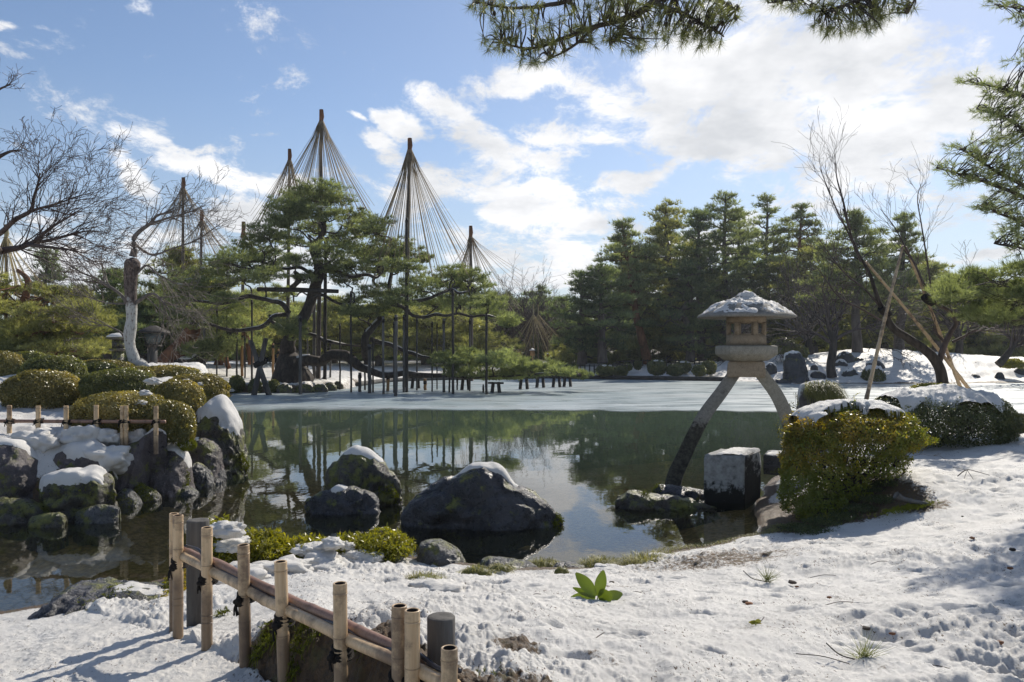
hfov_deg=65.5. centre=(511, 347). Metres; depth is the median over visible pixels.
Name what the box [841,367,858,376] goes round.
mound rock
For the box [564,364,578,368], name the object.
clipped bush
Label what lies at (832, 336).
bare tree
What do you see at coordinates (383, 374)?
prop post
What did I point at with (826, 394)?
clipped bush
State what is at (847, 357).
mound rock
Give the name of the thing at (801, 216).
pine tree
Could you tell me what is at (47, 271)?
pine tree
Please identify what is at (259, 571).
snow heap
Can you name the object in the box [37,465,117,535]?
boulder
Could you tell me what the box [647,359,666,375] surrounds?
clipped bush
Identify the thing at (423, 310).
pine tree
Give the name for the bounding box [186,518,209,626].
log post
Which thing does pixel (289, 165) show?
rope cone
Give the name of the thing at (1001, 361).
tree
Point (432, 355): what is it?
prop post
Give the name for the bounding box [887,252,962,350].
pine tree
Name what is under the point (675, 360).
fence
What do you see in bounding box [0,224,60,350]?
rope cone
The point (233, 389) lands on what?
clipped bush
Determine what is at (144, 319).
pine tree
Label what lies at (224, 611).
moss patch
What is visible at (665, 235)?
pine tree
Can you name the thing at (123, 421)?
bamboo fence
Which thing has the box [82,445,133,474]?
snow heap
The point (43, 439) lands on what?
snow heap
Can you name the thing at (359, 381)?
prop post
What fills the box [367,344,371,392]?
prop post
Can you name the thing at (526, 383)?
prop trestle
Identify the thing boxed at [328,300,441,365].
pine tree
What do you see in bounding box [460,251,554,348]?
bare tree
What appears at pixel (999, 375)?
mound rock
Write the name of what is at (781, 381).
mound rock
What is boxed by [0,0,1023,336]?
sky
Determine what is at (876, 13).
overhanging pine
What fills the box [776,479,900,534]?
ground cover bush
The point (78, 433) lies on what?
snow heap
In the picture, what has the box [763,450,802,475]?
stone slab
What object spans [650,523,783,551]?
shore grass
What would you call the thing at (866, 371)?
round bush
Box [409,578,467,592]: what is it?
snow heap
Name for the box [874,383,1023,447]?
azalea bush
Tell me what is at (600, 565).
snow heap
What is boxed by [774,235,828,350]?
pine tree
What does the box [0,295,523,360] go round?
wood
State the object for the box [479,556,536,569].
shore stone
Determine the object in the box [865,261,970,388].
bamboo prop
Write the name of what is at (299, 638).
moss patch
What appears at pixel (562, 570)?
grass tuft
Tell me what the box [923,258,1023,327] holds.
edge pine
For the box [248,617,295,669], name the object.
moss patch
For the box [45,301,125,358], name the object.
pine tree
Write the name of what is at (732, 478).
stone block
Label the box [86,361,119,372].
azalea bush
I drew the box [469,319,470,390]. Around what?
prop post
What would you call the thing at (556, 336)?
pine tree
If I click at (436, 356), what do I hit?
prop post
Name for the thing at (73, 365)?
azalea bush
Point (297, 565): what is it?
snow heap
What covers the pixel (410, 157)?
rope cone
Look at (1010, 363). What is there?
yellow bush
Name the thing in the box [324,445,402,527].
pond rock
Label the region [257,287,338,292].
support beam
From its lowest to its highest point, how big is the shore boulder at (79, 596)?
0.487 m
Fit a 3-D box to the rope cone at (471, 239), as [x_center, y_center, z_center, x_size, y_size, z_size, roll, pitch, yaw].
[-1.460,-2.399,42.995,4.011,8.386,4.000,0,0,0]
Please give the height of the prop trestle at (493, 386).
0.801 m
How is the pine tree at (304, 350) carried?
on the ground at (934, 586)
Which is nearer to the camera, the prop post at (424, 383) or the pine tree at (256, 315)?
the prop post at (424, 383)
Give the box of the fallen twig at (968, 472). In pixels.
[954,467,987,477]
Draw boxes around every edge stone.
[276,383,294,392]
[295,384,314,392]
[313,383,327,391]
[325,382,336,390]
[334,381,343,388]
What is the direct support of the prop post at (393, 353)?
on the ground at (934, 586)
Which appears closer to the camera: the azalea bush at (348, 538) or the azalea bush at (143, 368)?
the azalea bush at (348, 538)
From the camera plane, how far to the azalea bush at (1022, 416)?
12.19 m
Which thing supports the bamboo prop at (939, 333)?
on the ground at (934, 586)
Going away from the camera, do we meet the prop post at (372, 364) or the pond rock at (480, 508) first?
the pond rock at (480, 508)
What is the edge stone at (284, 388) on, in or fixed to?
on the ground at (934, 586)
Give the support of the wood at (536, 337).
on the ground at (934, 586)
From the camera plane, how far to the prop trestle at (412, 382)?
39.05 m
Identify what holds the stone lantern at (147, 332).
on the ground at (934, 586)
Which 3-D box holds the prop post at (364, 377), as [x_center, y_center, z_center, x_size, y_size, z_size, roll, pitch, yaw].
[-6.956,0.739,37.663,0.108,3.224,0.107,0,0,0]
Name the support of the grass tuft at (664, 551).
on the ground at (934, 586)
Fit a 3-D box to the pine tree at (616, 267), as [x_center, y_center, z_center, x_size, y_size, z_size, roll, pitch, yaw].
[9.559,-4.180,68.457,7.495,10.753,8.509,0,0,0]
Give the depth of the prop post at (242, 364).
41.64 m
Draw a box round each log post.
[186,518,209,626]
[427,612,454,670]
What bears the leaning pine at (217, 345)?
on the ground at (934, 586)
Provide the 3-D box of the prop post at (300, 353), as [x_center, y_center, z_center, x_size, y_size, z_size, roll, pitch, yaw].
[-9.087,0.485,34.178,0.166,3.734,0.166,0,0,0]
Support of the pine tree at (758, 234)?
on the ground at (934, 586)
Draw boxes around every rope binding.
[877,306,891,315]
[921,293,935,305]
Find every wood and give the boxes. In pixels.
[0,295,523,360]
[484,289,1015,359]
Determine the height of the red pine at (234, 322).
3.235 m
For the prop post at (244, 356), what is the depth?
39.75 m
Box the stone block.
[704,447,760,511]
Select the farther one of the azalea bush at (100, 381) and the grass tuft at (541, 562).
the azalea bush at (100, 381)
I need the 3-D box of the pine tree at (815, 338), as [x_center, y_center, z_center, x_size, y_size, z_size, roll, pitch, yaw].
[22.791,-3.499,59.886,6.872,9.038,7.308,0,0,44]
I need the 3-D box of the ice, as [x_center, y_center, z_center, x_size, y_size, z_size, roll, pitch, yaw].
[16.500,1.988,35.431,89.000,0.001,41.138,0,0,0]
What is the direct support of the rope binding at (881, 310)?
attached to the bare tree at (933, 358)
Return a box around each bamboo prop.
[864,245,903,399]
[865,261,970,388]
[905,246,961,385]
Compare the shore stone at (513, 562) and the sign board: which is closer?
the shore stone at (513, 562)
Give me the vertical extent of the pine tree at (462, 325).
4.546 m
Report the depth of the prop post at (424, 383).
37.43 m
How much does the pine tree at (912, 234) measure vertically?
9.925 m
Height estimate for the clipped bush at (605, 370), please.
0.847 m
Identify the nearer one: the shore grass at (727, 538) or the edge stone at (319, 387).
the shore grass at (727, 538)
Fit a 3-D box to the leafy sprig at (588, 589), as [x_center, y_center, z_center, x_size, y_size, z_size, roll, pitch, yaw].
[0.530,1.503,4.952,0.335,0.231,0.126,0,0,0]
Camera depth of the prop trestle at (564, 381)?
40.61 m
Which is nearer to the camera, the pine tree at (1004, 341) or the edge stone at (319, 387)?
the edge stone at (319, 387)
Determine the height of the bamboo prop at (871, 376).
3.144 m
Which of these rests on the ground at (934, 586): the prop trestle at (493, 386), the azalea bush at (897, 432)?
the azalea bush at (897, 432)
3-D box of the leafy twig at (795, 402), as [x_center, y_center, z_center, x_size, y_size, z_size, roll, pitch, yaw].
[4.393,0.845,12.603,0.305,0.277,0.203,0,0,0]
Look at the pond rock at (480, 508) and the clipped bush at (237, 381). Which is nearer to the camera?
the pond rock at (480, 508)
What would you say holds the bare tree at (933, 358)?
on the ground at (934, 586)
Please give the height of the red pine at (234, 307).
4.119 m
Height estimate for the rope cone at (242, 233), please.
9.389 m
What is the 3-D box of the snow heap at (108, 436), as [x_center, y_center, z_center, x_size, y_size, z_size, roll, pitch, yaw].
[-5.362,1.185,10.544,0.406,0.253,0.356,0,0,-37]
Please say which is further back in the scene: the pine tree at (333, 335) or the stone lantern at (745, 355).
the pine tree at (333, 335)
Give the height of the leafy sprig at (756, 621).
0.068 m
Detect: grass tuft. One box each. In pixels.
[404,570,446,579]
[455,563,497,575]
[490,562,517,572]
[527,556,558,567]
[553,566,571,573]
[575,554,622,567]
[609,550,667,565]
[645,549,674,555]
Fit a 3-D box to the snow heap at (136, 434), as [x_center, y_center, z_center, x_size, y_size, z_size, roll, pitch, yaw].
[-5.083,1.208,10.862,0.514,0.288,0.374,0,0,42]
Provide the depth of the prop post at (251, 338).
38.66 m
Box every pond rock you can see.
[304,484,381,536]
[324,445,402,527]
[400,462,564,554]
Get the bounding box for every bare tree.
[0,65,172,311]
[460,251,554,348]
[495,267,569,359]
[512,259,575,360]
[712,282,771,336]
[715,235,943,377]
[743,242,850,354]
[763,98,1022,383]
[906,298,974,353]
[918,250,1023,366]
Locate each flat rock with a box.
[612,490,720,532]
[651,482,703,502]
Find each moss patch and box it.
[177,438,197,451]
[213,606,232,618]
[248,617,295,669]
[277,623,322,681]
[476,658,528,675]
[867,499,940,518]
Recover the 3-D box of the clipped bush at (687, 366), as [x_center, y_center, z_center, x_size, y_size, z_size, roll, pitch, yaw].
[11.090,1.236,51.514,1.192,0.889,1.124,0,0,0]
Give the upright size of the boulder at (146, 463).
1.211 m
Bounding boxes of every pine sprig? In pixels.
[743,563,782,582]
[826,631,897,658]
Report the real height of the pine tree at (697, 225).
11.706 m
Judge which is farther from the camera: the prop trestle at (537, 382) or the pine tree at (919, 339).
the pine tree at (919, 339)
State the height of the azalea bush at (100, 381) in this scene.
0.604 m
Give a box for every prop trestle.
[408,377,422,387]
[458,378,472,389]
[488,382,503,392]
[519,378,528,388]
[535,376,544,387]
[552,376,561,386]
[562,376,571,386]
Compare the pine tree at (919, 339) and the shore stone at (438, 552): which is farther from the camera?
the pine tree at (919, 339)
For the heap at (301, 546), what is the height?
0.406 m
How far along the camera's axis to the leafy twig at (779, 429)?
10.61 m
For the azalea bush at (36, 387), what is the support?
on the ground at (934, 586)
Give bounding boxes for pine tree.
[0,268,125,358]
[12,247,76,307]
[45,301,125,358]
[69,266,143,358]
[92,298,212,360]
[103,242,254,336]
[196,294,276,364]
[228,285,322,357]
[267,301,336,356]
[303,294,372,362]
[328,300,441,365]
[357,304,482,364]
[426,312,525,356]
[513,283,554,350]
[540,268,615,364]
[548,310,573,351]
[562,261,639,362]
[585,216,660,364]
[587,241,663,341]
[596,245,684,351]
[608,198,724,336]
[634,258,725,361]
[642,222,695,346]
[653,205,743,359]
[675,188,765,360]
[707,209,774,333]
[714,244,783,337]
[733,192,796,325]
[743,228,806,334]
[745,260,824,336]
[759,201,827,335]
[764,244,852,352]
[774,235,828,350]
[793,207,928,352]
[799,275,881,351]
[815,277,934,348]
[864,210,949,349]
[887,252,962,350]
[892,260,969,351]
[939,292,1017,346]
[964,277,1023,346]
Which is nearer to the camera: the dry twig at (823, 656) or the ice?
the dry twig at (823, 656)
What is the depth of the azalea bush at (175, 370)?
16.46 m
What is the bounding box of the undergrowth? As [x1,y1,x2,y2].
[543,329,1023,365]
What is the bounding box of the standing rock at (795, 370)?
[782,350,809,382]
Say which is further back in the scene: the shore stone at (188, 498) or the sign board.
the sign board
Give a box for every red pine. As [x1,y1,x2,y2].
[169,313,272,368]
[170,288,300,364]
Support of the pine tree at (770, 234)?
on the ground at (934, 586)
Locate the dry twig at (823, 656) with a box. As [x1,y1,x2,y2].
[796,653,848,663]
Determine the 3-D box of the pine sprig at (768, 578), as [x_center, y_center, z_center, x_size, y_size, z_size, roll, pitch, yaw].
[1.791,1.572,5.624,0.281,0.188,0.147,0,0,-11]
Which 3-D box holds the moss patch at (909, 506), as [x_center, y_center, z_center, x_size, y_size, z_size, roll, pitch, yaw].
[4.053,1.665,8.277,0.791,0.194,0.301,0,0,0]
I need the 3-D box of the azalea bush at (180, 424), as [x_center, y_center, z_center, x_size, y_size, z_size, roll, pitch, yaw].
[-5.257,0.982,11.196,1.806,0.838,1.211,0,0,0]
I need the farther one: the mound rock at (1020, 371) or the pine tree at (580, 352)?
the pine tree at (580, 352)
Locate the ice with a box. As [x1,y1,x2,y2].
[229,378,1023,432]
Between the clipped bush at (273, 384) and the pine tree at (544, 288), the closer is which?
the clipped bush at (273, 384)
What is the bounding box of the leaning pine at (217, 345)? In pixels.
[157,311,248,363]
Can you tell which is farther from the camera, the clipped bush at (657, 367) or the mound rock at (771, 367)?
the clipped bush at (657, 367)
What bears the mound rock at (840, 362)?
on the ground at (934, 586)
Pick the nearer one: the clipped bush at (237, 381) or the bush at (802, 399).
the bush at (802, 399)
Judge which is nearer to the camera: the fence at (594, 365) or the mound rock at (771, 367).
the mound rock at (771, 367)
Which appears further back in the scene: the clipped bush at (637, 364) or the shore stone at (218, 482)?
the clipped bush at (637, 364)
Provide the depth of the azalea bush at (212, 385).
14.34 m
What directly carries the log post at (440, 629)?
on the ground at (934, 586)
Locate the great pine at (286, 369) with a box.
[145,175,598,382]
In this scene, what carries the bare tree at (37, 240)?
on the ground at (934, 586)
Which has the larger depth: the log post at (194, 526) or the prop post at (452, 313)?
the prop post at (452, 313)
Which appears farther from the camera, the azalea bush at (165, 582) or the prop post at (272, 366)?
the prop post at (272, 366)
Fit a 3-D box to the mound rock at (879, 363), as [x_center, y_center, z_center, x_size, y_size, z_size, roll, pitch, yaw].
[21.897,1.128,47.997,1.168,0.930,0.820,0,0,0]
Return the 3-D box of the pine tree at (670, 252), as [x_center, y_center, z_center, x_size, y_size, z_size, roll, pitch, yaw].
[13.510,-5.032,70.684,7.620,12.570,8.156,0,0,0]
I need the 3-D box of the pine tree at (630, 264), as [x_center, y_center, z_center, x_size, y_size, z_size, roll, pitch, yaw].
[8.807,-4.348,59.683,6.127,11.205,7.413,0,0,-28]
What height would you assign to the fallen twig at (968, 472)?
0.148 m
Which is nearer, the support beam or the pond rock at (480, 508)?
the pond rock at (480, 508)
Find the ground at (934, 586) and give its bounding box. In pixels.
[0,348,1023,681]
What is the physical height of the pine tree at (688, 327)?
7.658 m
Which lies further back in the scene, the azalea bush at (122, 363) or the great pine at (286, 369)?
the great pine at (286, 369)
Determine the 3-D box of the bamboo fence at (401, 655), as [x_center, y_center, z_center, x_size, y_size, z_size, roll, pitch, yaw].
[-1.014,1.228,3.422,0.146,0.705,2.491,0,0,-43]
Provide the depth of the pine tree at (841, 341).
62.84 m
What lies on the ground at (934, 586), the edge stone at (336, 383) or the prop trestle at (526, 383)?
the edge stone at (336, 383)
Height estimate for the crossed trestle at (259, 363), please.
2.670 m
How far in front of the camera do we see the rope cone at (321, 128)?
38.89 m
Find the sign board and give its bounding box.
[529,348,535,360]
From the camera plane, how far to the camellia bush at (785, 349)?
50.40 m
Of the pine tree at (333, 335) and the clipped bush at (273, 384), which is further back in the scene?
the pine tree at (333, 335)
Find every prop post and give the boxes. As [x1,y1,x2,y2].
[203,314,205,365]
[216,309,217,374]
[226,317,227,376]
[236,337,237,374]
[240,333,243,376]
[244,336,245,377]
[251,300,252,379]
[271,343,273,373]
[298,316,301,393]
[312,304,315,378]
[323,237,326,379]
[329,343,331,377]
[339,323,340,389]
[350,291,351,391]
[358,372,361,391]
[364,329,365,389]
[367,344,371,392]
[372,337,373,391]
[382,317,384,393]
[386,378,389,390]
[393,322,394,392]
[394,315,397,395]
[402,315,404,391]
[405,217,407,391]
[416,318,417,389]
[423,379,426,389]
[431,322,432,390]
[436,323,437,389]
[442,319,444,391]
[451,290,454,393]
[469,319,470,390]
[485,314,487,394]
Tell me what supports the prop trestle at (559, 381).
in the water
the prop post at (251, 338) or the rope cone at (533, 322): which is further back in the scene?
the rope cone at (533, 322)
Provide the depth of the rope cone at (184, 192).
43.92 m
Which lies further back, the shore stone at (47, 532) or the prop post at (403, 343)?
the prop post at (403, 343)
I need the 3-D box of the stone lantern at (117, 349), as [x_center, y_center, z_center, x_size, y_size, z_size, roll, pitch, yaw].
[-11.870,0.108,24.000,0.682,1.115,0.682,0,0,0]
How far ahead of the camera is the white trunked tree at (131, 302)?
18.96 m
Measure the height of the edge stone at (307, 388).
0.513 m
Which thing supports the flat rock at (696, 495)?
in the water
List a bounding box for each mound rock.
[765,362,776,374]
[775,379,791,383]
[810,365,817,369]
[810,371,825,378]
[835,359,847,366]
[836,351,854,362]
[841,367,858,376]
[866,359,884,368]
[994,372,1004,379]
[1014,368,1023,374]
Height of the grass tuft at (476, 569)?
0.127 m
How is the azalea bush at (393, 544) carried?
on the ground at (934, 586)
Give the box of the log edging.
[355,375,723,385]
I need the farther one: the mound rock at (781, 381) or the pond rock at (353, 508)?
the mound rock at (781, 381)
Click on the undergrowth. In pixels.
(993, 347)
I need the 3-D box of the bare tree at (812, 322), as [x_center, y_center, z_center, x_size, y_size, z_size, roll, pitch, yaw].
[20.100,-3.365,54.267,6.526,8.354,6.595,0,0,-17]
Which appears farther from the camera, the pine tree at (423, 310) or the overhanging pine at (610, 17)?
the pine tree at (423, 310)
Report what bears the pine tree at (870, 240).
on the ground at (934, 586)
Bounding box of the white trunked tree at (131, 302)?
[0,160,264,370]
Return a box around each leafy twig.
[772,421,784,437]
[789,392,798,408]
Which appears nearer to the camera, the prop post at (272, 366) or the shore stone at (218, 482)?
the shore stone at (218, 482)
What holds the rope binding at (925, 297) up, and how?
attached to the bare tree at (933, 358)
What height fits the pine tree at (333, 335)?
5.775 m
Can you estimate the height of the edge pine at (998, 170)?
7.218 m
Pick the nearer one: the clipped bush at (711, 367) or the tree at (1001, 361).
the tree at (1001, 361)
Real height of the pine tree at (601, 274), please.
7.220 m
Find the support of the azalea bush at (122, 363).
on the ground at (934, 586)
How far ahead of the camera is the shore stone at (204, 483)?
11.37 m
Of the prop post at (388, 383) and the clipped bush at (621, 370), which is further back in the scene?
the clipped bush at (621, 370)
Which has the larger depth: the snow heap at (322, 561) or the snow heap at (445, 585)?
the snow heap at (322, 561)
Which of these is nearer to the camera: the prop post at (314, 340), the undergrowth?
the prop post at (314, 340)
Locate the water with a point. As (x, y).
(293, 424)
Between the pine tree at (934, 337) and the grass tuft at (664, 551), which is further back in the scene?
the pine tree at (934, 337)
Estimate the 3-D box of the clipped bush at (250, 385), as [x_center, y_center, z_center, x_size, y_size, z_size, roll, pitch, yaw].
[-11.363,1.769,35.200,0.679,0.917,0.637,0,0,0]
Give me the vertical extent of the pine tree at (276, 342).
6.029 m
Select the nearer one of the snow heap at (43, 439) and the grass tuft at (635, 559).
the grass tuft at (635, 559)
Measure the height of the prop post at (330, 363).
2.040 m
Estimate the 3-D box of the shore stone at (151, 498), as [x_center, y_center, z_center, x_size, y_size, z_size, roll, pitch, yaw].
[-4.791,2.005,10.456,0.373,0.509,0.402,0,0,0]
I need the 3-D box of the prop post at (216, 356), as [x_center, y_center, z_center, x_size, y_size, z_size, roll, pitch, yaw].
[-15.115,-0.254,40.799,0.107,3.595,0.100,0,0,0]
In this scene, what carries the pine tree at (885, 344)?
on the ground at (934, 586)
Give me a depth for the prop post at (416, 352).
37.28 m
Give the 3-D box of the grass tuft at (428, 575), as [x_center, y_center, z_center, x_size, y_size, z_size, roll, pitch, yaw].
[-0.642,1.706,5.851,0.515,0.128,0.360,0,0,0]
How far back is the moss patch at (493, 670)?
2.83 m
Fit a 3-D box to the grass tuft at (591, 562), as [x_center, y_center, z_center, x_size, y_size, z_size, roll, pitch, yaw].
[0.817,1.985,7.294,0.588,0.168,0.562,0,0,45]
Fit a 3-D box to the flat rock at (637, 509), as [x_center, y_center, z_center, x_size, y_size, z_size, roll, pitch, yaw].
[1.926,2.013,10.009,1.369,0.518,0.604,0,0,0]
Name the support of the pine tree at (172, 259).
on the ground at (934, 586)
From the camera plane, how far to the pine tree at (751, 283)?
62.96 m
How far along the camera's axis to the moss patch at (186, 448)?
10.95 m
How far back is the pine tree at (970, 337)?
64.88 m
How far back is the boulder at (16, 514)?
9.10 m
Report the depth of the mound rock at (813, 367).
47.88 m
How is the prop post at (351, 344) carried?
on the ground at (934, 586)
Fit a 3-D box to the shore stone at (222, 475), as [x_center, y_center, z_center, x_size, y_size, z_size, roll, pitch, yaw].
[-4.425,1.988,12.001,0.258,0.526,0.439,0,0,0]
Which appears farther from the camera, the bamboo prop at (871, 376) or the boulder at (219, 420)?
the bamboo prop at (871, 376)
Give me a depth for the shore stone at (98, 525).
9.09 m
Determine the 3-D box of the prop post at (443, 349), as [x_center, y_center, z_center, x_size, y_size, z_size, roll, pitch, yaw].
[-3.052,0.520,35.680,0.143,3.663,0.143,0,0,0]
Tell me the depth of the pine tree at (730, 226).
61.21 m
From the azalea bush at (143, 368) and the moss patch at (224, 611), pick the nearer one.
the moss patch at (224, 611)
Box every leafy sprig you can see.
[571,570,622,601]
[749,617,763,624]
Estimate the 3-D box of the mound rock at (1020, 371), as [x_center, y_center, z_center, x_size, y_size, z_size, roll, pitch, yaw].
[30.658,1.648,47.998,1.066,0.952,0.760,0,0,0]
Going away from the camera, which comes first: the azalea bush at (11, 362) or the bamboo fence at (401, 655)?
the bamboo fence at (401, 655)
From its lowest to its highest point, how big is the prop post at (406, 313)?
8.181 m
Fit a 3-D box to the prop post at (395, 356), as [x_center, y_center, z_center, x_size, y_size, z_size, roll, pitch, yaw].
[-4.786,0.493,32.799,0.179,3.720,0.181,0,0,0]
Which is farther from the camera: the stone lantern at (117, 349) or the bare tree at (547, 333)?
the bare tree at (547, 333)
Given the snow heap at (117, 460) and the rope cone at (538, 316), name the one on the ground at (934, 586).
the rope cone at (538, 316)
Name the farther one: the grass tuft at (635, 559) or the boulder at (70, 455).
the boulder at (70, 455)
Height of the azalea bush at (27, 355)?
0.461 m
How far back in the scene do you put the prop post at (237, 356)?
40.11 m
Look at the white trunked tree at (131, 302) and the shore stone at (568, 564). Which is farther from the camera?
the white trunked tree at (131, 302)
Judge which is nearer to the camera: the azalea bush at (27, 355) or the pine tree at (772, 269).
the azalea bush at (27, 355)
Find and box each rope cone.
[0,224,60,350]
[134,177,230,331]
[173,212,221,339]
[235,221,245,364]
[248,149,316,323]
[266,109,373,378]
[360,138,469,386]
[448,226,521,380]
[514,304,556,359]
[518,305,559,358]
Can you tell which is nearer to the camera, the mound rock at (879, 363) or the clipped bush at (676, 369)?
the mound rock at (879, 363)
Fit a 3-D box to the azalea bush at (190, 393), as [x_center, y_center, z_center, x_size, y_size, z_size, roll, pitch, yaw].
[-5.278,0.778,12.486,0.862,0.676,0.983,0,0,0]
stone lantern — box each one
[106,333,125,359]
[136,325,169,363]
[664,290,800,485]
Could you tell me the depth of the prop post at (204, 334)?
40.45 m
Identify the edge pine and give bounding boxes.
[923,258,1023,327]
[928,0,1023,262]
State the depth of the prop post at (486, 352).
33.86 m
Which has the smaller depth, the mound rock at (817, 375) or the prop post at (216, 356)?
the prop post at (216, 356)
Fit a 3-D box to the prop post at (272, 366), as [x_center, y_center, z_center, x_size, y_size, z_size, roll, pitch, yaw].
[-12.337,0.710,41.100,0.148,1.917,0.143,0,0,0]
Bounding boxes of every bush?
[0,350,25,375]
[0,369,81,408]
[16,351,45,359]
[17,354,87,379]
[69,389,196,443]
[78,367,157,397]
[80,359,134,367]
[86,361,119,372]
[126,365,156,377]
[143,377,206,413]
[147,364,201,377]
[154,568,185,597]
[167,372,230,401]
[204,514,251,562]
[228,375,245,391]
[229,386,236,392]
[245,526,292,562]
[247,378,262,392]
[268,379,279,392]
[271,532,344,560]
[333,528,365,554]
[353,521,417,562]
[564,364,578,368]
[594,364,614,376]
[614,365,627,375]
[624,363,632,370]
[633,360,641,370]
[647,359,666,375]
[666,363,684,375]
[675,360,692,372]
[691,364,705,376]
[701,360,716,374]
[770,336,808,358]
[776,398,945,522]
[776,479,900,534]
[796,380,843,453]
[801,379,850,404]
[860,365,885,381]
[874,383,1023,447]
[909,378,962,387]
[1000,358,1023,368]
[1014,413,1023,432]
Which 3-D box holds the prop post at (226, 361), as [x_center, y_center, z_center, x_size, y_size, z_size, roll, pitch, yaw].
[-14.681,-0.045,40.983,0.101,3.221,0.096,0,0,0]
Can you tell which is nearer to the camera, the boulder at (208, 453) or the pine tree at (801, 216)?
the boulder at (208, 453)
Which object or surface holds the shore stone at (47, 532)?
on the ground at (934, 586)
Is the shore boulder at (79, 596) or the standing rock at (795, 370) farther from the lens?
the standing rock at (795, 370)
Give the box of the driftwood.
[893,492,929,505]
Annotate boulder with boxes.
[0,437,37,498]
[0,497,47,540]
[27,576,166,619]
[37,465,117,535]
[53,439,117,488]
[115,427,167,492]
[149,442,194,507]
[188,437,223,477]
[195,394,249,485]
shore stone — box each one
[25,512,68,551]
[72,504,121,545]
[116,488,143,515]
[133,482,162,512]
[176,486,200,509]
[192,462,215,497]
[212,477,223,492]
[218,468,227,487]
[417,539,465,566]
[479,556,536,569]
[553,561,584,567]
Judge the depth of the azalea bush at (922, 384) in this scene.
13.56 m
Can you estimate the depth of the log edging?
48.83 m
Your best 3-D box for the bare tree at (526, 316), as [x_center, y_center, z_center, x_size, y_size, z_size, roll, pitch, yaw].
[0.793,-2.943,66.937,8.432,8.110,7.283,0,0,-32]
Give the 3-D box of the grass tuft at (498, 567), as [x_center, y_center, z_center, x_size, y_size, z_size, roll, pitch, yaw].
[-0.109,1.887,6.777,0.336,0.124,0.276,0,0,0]
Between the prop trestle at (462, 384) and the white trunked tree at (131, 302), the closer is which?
the white trunked tree at (131, 302)
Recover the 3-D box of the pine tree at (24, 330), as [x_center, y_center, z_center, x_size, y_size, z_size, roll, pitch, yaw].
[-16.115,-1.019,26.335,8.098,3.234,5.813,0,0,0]
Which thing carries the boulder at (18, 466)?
on the ground at (934, 586)
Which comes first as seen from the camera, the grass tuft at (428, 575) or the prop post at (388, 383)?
the grass tuft at (428, 575)
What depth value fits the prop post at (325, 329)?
38.51 m
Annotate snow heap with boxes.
[10,426,59,452]
[58,424,101,443]
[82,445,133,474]
[96,428,119,445]
[128,428,146,442]
[229,561,273,579]
[251,554,313,573]
[300,551,344,570]
[340,549,384,563]
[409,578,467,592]
[593,563,616,567]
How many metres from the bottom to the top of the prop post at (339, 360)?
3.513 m
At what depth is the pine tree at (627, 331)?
64.90 m
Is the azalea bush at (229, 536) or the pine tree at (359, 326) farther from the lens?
the pine tree at (359, 326)
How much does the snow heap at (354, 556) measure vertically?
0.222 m
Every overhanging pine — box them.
[463,0,746,72]
[758,0,923,47]
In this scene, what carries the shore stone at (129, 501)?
in the water
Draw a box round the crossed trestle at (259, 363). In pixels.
[248,338,271,394]
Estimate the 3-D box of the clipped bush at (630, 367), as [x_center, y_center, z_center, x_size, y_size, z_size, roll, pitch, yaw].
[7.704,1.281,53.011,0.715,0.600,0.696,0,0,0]
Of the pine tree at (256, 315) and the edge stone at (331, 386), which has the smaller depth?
the edge stone at (331, 386)
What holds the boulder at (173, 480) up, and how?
on the ground at (934, 586)
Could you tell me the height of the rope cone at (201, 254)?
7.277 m
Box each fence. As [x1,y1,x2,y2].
[0,405,165,453]
[167,512,461,681]
[575,364,627,372]
[633,359,722,365]

